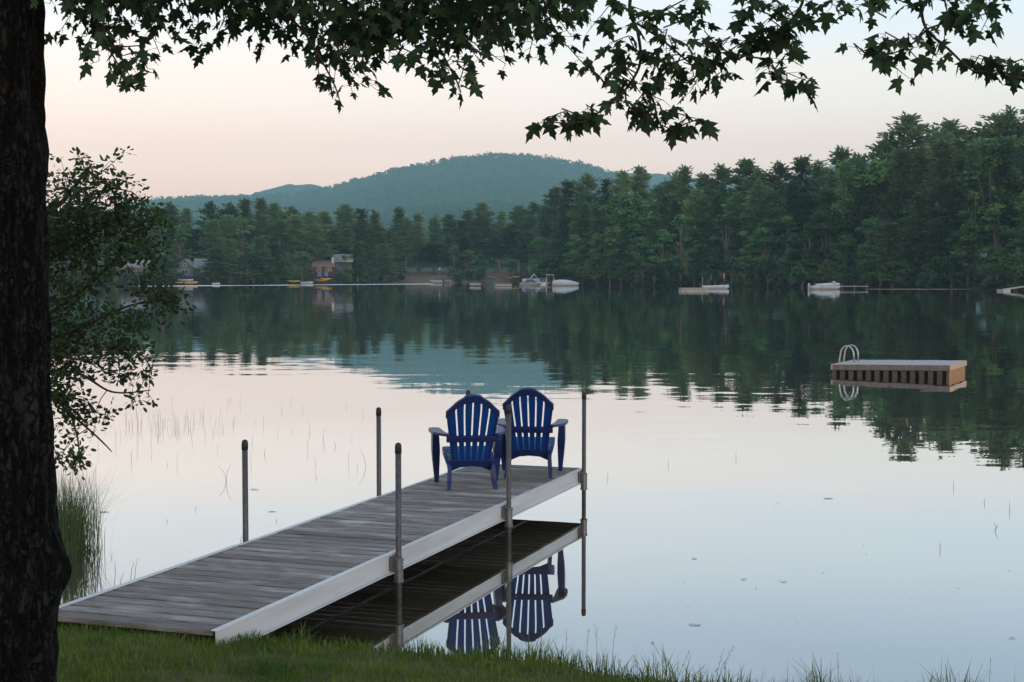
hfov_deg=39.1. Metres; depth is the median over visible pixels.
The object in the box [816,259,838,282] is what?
shore bush
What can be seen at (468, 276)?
shore bush
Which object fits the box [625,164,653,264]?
pine tree
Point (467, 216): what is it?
pine tree
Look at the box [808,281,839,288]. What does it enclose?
moored boat
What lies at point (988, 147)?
broadleaf tree
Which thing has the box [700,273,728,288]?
fishing boat
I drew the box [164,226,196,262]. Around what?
broadleaf tree
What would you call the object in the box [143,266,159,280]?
shore bush
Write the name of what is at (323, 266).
lake house
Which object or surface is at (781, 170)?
pine tree
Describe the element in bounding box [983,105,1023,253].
pine tree
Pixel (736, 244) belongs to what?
broadleaf tree
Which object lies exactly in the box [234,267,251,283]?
shore bush
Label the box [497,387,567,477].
adirondack chair
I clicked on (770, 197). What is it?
pine tree
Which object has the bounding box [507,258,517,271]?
broadleaf tree
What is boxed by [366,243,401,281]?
pine tree
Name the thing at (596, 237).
broadleaf tree
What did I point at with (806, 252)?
broadleaf tree
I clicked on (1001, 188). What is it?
pine tree
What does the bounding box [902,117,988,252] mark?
pine tree
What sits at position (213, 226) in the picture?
pine tree
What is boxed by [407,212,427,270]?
pine tree
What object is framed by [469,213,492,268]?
pine tree
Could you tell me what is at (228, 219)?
pine tree
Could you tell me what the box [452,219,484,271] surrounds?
pine tree
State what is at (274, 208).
pine tree
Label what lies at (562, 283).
motorboat
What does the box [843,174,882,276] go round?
pine tree
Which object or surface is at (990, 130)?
pine tree
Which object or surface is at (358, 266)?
pine tree
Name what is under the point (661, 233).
broadleaf tree
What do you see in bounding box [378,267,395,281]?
shore bush
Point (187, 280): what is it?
rowing boat
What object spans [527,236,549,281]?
broadleaf tree
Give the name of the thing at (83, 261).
broadleaf tree
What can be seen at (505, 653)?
shore grass
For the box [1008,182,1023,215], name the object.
pine tree
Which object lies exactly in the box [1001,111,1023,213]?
pine tree
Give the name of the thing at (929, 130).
pine tree
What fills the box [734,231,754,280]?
broadleaf tree
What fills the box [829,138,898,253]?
pine tree
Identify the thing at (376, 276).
shore bush
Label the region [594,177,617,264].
pine tree
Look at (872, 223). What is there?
broadleaf tree
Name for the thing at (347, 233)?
pine tree
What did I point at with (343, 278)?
shore bush
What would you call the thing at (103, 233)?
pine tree
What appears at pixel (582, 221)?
pine tree
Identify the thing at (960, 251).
broadleaf tree
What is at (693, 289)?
swim float
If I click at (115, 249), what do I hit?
pine tree
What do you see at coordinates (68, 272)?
shore bush
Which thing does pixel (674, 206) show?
pine tree
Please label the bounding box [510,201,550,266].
pine tree
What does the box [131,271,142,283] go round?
shore bush
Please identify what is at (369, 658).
clover
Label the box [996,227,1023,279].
broadleaf tree
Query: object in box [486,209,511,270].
pine tree
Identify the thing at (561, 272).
shore bush
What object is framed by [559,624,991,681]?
seed grass
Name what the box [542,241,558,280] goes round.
broadleaf tree
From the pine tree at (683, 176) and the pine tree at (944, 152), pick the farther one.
the pine tree at (683, 176)
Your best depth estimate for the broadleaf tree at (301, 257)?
348.12 m
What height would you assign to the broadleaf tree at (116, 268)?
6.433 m
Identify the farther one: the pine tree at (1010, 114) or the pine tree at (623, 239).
the pine tree at (623, 239)
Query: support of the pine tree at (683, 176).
on the hills at (426, 275)
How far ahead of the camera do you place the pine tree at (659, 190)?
318.43 m
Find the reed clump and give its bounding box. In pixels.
[56,463,143,562]
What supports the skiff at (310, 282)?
on the lake water
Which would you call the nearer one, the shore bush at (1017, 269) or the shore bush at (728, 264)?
the shore bush at (1017, 269)
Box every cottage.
[118,260,150,277]
[333,254,353,277]
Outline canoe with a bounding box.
[175,281,197,283]
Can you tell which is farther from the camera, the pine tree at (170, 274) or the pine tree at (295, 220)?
the pine tree at (295, 220)
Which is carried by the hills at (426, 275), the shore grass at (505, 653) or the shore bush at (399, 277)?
the shore bush at (399, 277)
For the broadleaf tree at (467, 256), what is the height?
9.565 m
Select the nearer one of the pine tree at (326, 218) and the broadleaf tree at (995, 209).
the broadleaf tree at (995, 209)
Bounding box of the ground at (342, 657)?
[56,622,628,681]
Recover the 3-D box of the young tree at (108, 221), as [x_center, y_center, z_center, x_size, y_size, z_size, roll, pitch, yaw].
[-4.036,-0.004,11.921,3.237,3.176,2.032,1,3,26]
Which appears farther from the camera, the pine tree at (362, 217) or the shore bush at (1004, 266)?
the pine tree at (362, 217)
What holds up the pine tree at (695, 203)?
on the hills at (426, 275)
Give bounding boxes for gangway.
[997,286,1023,290]
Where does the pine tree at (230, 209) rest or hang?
on the hills at (426, 275)
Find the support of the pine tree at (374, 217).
on the hills at (426, 275)
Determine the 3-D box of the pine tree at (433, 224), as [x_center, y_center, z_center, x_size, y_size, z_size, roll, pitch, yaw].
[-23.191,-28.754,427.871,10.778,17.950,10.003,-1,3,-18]
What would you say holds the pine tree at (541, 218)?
on the hills at (426, 275)
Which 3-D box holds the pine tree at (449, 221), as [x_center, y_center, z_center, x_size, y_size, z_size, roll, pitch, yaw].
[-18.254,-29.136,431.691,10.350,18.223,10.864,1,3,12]
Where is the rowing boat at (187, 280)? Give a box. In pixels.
[178,279,192,281]
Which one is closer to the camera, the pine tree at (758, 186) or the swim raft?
the swim raft
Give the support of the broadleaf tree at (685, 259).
on the hills at (426, 275)
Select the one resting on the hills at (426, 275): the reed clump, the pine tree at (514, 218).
the pine tree at (514, 218)
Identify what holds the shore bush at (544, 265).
on the hills at (426, 275)
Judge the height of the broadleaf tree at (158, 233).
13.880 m
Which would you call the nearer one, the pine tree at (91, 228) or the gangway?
the gangway
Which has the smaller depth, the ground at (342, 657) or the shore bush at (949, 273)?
the ground at (342, 657)
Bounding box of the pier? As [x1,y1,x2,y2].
[840,283,868,288]
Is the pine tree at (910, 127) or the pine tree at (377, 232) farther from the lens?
the pine tree at (377, 232)
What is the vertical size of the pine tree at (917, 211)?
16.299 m
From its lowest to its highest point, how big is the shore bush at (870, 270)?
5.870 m
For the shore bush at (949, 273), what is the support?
on the hills at (426, 275)
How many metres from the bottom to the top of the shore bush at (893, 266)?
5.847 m
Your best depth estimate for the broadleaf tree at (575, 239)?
320.92 m
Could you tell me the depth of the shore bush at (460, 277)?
394.34 m
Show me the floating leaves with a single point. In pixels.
(515, 596)
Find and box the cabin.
[176,258,214,276]
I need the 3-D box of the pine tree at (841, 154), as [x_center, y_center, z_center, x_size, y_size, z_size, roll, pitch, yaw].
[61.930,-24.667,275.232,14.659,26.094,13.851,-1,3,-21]
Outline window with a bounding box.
[181,269,187,273]
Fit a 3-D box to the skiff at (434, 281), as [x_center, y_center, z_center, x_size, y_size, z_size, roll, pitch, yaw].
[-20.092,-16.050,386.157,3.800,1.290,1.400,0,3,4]
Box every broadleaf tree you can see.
[49,253,63,275]
[72,249,86,282]
[105,256,117,277]
[143,222,176,264]
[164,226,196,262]
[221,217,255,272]
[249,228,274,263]
[290,251,314,280]
[338,255,349,276]
[365,250,379,280]
[446,245,461,279]
[457,249,477,280]
[473,255,486,276]
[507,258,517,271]
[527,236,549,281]
[540,245,559,273]
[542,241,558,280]
[563,234,588,280]
[585,233,609,269]
[598,191,649,258]
[610,201,663,262]
[624,237,656,275]
[646,229,679,274]
[663,214,699,273]
[676,242,692,283]
[704,215,749,279]
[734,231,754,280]
[741,227,782,277]
[774,216,799,271]
[791,227,825,282]
[797,209,853,273]
[829,234,861,275]
[841,159,907,258]
[854,217,885,268]
[939,230,979,283]
[950,192,1002,280]
[954,136,1023,277]
[976,203,1012,279]
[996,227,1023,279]
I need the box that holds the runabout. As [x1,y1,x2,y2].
[519,279,541,284]
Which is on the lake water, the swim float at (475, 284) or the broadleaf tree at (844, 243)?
the swim float at (475, 284)
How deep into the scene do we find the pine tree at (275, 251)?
342.10 m
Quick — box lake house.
[312,257,335,276]
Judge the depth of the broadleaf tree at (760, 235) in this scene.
273.58 m
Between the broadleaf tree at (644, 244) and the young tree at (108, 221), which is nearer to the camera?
the young tree at (108, 221)
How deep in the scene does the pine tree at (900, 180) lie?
252.25 m
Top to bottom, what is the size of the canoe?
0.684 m
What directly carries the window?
in the cabin
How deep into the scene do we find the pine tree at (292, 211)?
384.36 m
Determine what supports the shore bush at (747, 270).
on the hills at (426, 275)
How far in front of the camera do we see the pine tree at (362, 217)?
403.60 m
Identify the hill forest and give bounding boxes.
[121,151,874,264]
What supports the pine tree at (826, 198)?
on the hills at (426, 275)
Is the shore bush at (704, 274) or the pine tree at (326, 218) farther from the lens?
the pine tree at (326, 218)
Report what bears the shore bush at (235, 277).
on the hills at (426, 275)
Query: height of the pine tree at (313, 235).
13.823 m
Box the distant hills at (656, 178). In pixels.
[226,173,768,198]
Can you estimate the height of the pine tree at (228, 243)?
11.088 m
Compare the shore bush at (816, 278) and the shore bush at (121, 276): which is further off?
the shore bush at (121, 276)
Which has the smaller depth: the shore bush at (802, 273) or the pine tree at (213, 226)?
the shore bush at (802, 273)
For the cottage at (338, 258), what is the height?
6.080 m
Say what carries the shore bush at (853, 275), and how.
on the hills at (426, 275)
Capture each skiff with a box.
[300,280,312,283]
[430,279,443,282]
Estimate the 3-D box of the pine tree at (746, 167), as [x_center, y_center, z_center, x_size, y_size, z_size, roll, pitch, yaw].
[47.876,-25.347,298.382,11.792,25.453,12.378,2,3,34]
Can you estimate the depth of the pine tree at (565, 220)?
350.04 m
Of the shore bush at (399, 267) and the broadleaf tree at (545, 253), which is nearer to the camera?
the broadleaf tree at (545, 253)
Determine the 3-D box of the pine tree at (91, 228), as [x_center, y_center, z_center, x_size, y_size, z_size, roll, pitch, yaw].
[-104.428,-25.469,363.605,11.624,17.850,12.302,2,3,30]
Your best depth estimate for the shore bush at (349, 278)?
366.34 m
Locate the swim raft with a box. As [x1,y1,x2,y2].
[831,344,966,377]
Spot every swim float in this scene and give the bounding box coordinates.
[469,283,480,285]
[495,284,511,285]
[678,288,707,290]
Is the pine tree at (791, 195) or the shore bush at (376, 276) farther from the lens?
the shore bush at (376, 276)
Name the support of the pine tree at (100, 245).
on the hills at (426, 275)
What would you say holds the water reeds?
on the lake water
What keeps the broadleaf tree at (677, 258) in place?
on the hills at (426, 275)
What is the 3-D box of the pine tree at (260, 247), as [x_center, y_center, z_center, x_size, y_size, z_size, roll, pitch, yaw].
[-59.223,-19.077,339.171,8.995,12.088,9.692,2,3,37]
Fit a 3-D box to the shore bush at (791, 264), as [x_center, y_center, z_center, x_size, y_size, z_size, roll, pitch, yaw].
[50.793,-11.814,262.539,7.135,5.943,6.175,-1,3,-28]
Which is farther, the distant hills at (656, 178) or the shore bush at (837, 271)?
the distant hills at (656, 178)
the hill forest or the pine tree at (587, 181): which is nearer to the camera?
the pine tree at (587, 181)
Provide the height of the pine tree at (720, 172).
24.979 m
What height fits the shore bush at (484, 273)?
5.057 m
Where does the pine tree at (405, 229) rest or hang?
on the hills at (426, 275)
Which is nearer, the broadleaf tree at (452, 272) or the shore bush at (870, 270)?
the shore bush at (870, 270)
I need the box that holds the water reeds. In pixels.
[87,398,1009,584]
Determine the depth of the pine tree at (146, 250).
344.30 m
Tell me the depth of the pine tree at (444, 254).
403.42 m
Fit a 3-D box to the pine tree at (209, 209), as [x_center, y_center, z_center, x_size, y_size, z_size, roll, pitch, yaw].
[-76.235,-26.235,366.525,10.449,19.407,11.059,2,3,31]
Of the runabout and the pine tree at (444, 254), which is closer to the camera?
the runabout
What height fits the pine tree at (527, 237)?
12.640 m
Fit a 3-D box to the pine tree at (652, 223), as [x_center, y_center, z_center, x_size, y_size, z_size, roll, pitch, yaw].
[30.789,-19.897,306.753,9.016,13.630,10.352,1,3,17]
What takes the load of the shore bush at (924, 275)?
on the hills at (426, 275)
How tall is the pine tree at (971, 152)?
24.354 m
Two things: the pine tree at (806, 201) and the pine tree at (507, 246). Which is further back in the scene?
the pine tree at (507, 246)
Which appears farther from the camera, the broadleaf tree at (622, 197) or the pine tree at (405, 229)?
the pine tree at (405, 229)
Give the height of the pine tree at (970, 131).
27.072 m
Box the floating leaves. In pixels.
[66,465,1013,637]
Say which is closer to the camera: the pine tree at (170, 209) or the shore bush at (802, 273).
the shore bush at (802, 273)
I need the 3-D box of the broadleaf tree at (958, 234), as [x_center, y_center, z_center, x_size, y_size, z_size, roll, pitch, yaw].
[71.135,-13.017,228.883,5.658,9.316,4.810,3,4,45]
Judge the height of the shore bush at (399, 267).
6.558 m
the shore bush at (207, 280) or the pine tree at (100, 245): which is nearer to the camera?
the shore bush at (207, 280)
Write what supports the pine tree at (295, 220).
on the hills at (426, 275)
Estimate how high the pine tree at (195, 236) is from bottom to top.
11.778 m
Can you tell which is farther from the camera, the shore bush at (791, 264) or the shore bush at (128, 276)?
the shore bush at (128, 276)
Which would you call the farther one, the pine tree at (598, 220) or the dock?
the pine tree at (598, 220)
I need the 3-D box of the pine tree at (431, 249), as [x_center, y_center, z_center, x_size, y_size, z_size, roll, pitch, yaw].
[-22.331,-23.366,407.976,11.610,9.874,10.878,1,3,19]
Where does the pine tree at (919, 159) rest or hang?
on the hills at (426, 275)
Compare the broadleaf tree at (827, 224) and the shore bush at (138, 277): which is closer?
the broadleaf tree at (827, 224)
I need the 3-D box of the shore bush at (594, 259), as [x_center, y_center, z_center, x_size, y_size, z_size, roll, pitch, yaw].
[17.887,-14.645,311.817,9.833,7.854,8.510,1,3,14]
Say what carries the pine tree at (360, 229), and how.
on the hills at (426, 275)
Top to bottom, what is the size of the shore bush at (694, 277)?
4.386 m
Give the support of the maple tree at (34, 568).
on the ground at (342, 657)
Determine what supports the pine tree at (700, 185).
on the hills at (426, 275)
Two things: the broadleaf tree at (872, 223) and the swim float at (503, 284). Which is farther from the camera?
the swim float at (503, 284)
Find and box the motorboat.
[550,280,578,285]
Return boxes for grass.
[258,618,1014,681]
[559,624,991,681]
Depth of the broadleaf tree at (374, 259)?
376.50 m
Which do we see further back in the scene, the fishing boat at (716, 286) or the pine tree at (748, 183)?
the pine tree at (748, 183)
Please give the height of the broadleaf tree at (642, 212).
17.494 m
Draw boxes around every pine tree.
[56,207,73,267]
[64,225,108,265]
[86,230,116,265]
[90,206,103,268]
[100,208,126,261]
[102,230,134,270]
[120,222,145,256]
[131,232,159,256]
[140,204,167,260]
[141,254,178,282]
[161,201,189,245]
[177,207,198,260]
[177,228,205,258]
[192,218,224,258]
[193,200,226,249]
[197,246,234,282]
[209,214,244,252]
[213,238,250,282]
[216,201,239,252]
[234,198,257,255]
[246,235,280,282]
[247,197,272,257]
[247,202,291,255]
[265,219,298,272]
[266,242,288,277]
[278,205,304,267]
[283,214,312,272]
[291,224,339,273]
[293,210,326,271]
[315,211,336,258]
[318,229,341,259]
[328,228,358,256]
[329,203,359,252]
[346,240,368,281]
[349,221,379,273]
[353,208,371,263]
[362,223,400,261]
[366,230,412,263]
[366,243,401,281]
[367,209,382,227]
[387,205,408,261]
[394,217,420,270]
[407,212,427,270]
[410,222,429,272]
[413,241,444,273]
[422,214,445,264]
[436,234,462,268]
[438,214,457,244]
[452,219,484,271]
[455,208,479,271]
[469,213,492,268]
[470,202,499,267]
[484,237,508,272]
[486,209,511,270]
[495,223,521,273]
[504,232,536,273]
[506,205,534,272]
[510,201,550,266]
[534,219,558,247]
[535,185,563,268]
[536,205,559,262]
[542,199,575,269]
[552,179,586,271]
[561,200,596,266]
[563,172,611,270]
[580,202,614,259]
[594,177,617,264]
[600,232,634,274]
[602,169,637,225]
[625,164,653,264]
[636,216,673,260]
[639,183,675,242]
[654,169,692,224]
[660,164,695,257]
[664,198,685,274]
[669,188,721,266]
[676,171,712,268]
[691,162,734,272]
[709,191,748,273]
[720,157,760,254]
[738,167,780,257]
[739,176,773,256]
[739,186,788,271]
[757,160,812,262]
[772,179,806,260]
[773,154,812,249]
[777,192,822,260]
[796,188,847,273]
[805,158,828,219]
[808,145,865,210]
[823,159,866,259]
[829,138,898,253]
[834,152,868,270]
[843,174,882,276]
[861,147,918,258]
[866,111,933,216]
[866,220,911,273]
[890,190,937,277]
[896,142,937,240]
[901,135,966,253]
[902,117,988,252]
[914,122,944,270]
[943,153,971,272]
[951,136,999,272]
[954,126,987,266]
[955,134,1023,254]
[963,110,1016,254]
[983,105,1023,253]
[998,133,1023,212]
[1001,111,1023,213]
[1007,191,1023,265]
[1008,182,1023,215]
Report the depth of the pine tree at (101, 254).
340.43 m
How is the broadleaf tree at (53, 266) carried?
on the hills at (426, 275)
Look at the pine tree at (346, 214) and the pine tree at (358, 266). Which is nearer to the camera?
the pine tree at (358, 266)
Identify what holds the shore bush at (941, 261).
on the hills at (426, 275)
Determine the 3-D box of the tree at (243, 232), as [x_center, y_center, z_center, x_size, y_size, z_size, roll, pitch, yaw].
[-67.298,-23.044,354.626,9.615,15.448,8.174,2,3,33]
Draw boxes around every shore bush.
[49,272,68,283]
[65,268,78,282]
[96,267,123,283]
[113,271,123,283]
[122,269,134,282]
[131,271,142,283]
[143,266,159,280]
[160,261,185,281]
[202,272,214,283]
[222,265,238,282]
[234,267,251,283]
[251,269,274,283]
[266,262,284,283]
[335,274,346,282]
[345,269,354,282]
[368,273,378,281]
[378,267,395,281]
[389,262,409,280]
[395,270,405,281]
[451,262,466,281]
[465,271,473,281]
[474,268,486,280]
[530,260,558,281]
[552,260,582,280]
[575,255,608,283]
[576,270,592,284]
[687,269,700,285]
[698,269,715,284]
[710,261,733,284]
[717,259,739,285]
[731,258,759,284]
[767,260,806,284]
[787,259,815,286]
[804,269,824,284]
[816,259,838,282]
[829,264,852,285]
[844,272,863,285]
[861,259,895,286]
[862,260,908,287]
[891,260,917,285]
[915,263,939,288]
[923,256,956,286]
[937,261,968,287]
[996,255,1023,288]
[1008,259,1023,289]
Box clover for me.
[58,621,655,681]
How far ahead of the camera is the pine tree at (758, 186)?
283.10 m
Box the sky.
[44,0,1023,210]
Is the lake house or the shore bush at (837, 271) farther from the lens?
the lake house
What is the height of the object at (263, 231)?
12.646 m
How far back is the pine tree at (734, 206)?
288.40 m
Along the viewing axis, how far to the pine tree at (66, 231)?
354.11 m
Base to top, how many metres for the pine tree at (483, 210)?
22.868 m
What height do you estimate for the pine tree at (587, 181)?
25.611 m
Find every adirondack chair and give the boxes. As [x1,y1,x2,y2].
[428,394,505,489]
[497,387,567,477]
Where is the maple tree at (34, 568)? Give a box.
[0,0,1023,681]
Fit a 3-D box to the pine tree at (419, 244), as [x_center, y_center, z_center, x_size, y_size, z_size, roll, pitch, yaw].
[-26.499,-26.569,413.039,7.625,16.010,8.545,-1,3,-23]
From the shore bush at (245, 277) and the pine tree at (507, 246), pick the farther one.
the pine tree at (507, 246)
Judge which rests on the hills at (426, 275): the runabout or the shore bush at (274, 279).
the shore bush at (274, 279)
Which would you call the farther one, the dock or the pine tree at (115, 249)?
the pine tree at (115, 249)
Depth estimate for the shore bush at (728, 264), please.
277.93 m
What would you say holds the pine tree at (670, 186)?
on the hills at (426, 275)
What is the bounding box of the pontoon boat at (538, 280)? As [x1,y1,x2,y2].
[521,274,548,284]
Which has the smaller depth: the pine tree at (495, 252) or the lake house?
the lake house
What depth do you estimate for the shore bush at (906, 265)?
236.22 m
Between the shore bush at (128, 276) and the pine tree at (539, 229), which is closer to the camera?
the shore bush at (128, 276)
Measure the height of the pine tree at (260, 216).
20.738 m
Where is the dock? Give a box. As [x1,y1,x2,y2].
[58,390,587,645]
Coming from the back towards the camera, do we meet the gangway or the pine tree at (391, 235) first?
the pine tree at (391, 235)
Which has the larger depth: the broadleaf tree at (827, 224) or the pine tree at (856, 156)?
the pine tree at (856, 156)
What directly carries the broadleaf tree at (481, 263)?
on the hills at (426, 275)
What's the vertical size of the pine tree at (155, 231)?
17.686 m
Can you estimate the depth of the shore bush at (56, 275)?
324.20 m
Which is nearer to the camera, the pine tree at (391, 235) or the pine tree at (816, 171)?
the pine tree at (816, 171)
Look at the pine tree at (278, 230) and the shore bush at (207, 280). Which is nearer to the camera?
the shore bush at (207, 280)
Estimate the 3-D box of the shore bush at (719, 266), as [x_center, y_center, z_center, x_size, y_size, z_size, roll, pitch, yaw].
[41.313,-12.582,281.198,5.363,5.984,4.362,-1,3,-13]
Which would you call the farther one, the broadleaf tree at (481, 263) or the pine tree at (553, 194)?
the broadleaf tree at (481, 263)
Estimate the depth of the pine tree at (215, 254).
331.34 m
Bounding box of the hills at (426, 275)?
[51,158,1023,289]
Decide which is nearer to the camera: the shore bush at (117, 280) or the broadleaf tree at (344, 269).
the shore bush at (117, 280)
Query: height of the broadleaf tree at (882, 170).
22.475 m
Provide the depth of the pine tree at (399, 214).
419.64 m
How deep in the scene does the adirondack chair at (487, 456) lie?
13.27 m
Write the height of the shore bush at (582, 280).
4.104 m
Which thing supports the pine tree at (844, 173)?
on the hills at (426, 275)
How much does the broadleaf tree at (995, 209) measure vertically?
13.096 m
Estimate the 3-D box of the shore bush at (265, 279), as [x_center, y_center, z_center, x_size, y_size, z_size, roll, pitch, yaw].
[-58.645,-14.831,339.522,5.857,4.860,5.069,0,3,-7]
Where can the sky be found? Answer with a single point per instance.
(232, 123)
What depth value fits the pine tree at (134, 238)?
343.79 m
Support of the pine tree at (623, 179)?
on the hills at (426, 275)
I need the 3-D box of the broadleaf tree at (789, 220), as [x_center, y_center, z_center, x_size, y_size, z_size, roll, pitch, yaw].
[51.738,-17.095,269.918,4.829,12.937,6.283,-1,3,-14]
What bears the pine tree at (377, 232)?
on the hills at (426, 275)
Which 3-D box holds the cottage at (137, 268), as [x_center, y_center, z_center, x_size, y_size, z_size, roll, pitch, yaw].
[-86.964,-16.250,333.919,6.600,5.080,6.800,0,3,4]
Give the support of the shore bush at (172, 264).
on the hills at (426, 275)
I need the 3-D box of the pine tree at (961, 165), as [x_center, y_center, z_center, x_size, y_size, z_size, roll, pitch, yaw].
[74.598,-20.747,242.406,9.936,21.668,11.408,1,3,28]
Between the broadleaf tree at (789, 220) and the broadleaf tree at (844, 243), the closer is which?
the broadleaf tree at (844, 243)
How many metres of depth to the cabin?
337.85 m
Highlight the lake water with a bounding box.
[49,282,1023,681]
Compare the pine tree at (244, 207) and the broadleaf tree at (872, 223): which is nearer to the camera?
the broadleaf tree at (872, 223)
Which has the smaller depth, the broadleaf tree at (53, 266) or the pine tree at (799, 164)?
the pine tree at (799, 164)
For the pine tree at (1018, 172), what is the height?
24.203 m
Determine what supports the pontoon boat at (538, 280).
on the lake water
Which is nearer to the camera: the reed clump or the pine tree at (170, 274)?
the reed clump
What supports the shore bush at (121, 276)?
on the hills at (426, 275)
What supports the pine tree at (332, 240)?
on the hills at (426, 275)
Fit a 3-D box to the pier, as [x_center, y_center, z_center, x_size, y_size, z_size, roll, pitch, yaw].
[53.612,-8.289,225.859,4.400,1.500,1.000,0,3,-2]
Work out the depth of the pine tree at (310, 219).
382.26 m
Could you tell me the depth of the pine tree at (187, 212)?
360.30 m
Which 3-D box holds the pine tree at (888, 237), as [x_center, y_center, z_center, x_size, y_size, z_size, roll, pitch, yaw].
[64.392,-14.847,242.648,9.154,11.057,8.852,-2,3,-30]
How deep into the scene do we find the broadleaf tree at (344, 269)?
364.83 m
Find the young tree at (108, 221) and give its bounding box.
[46,146,196,479]
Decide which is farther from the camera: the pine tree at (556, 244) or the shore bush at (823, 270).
the pine tree at (556, 244)
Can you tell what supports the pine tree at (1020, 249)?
on the hills at (426, 275)

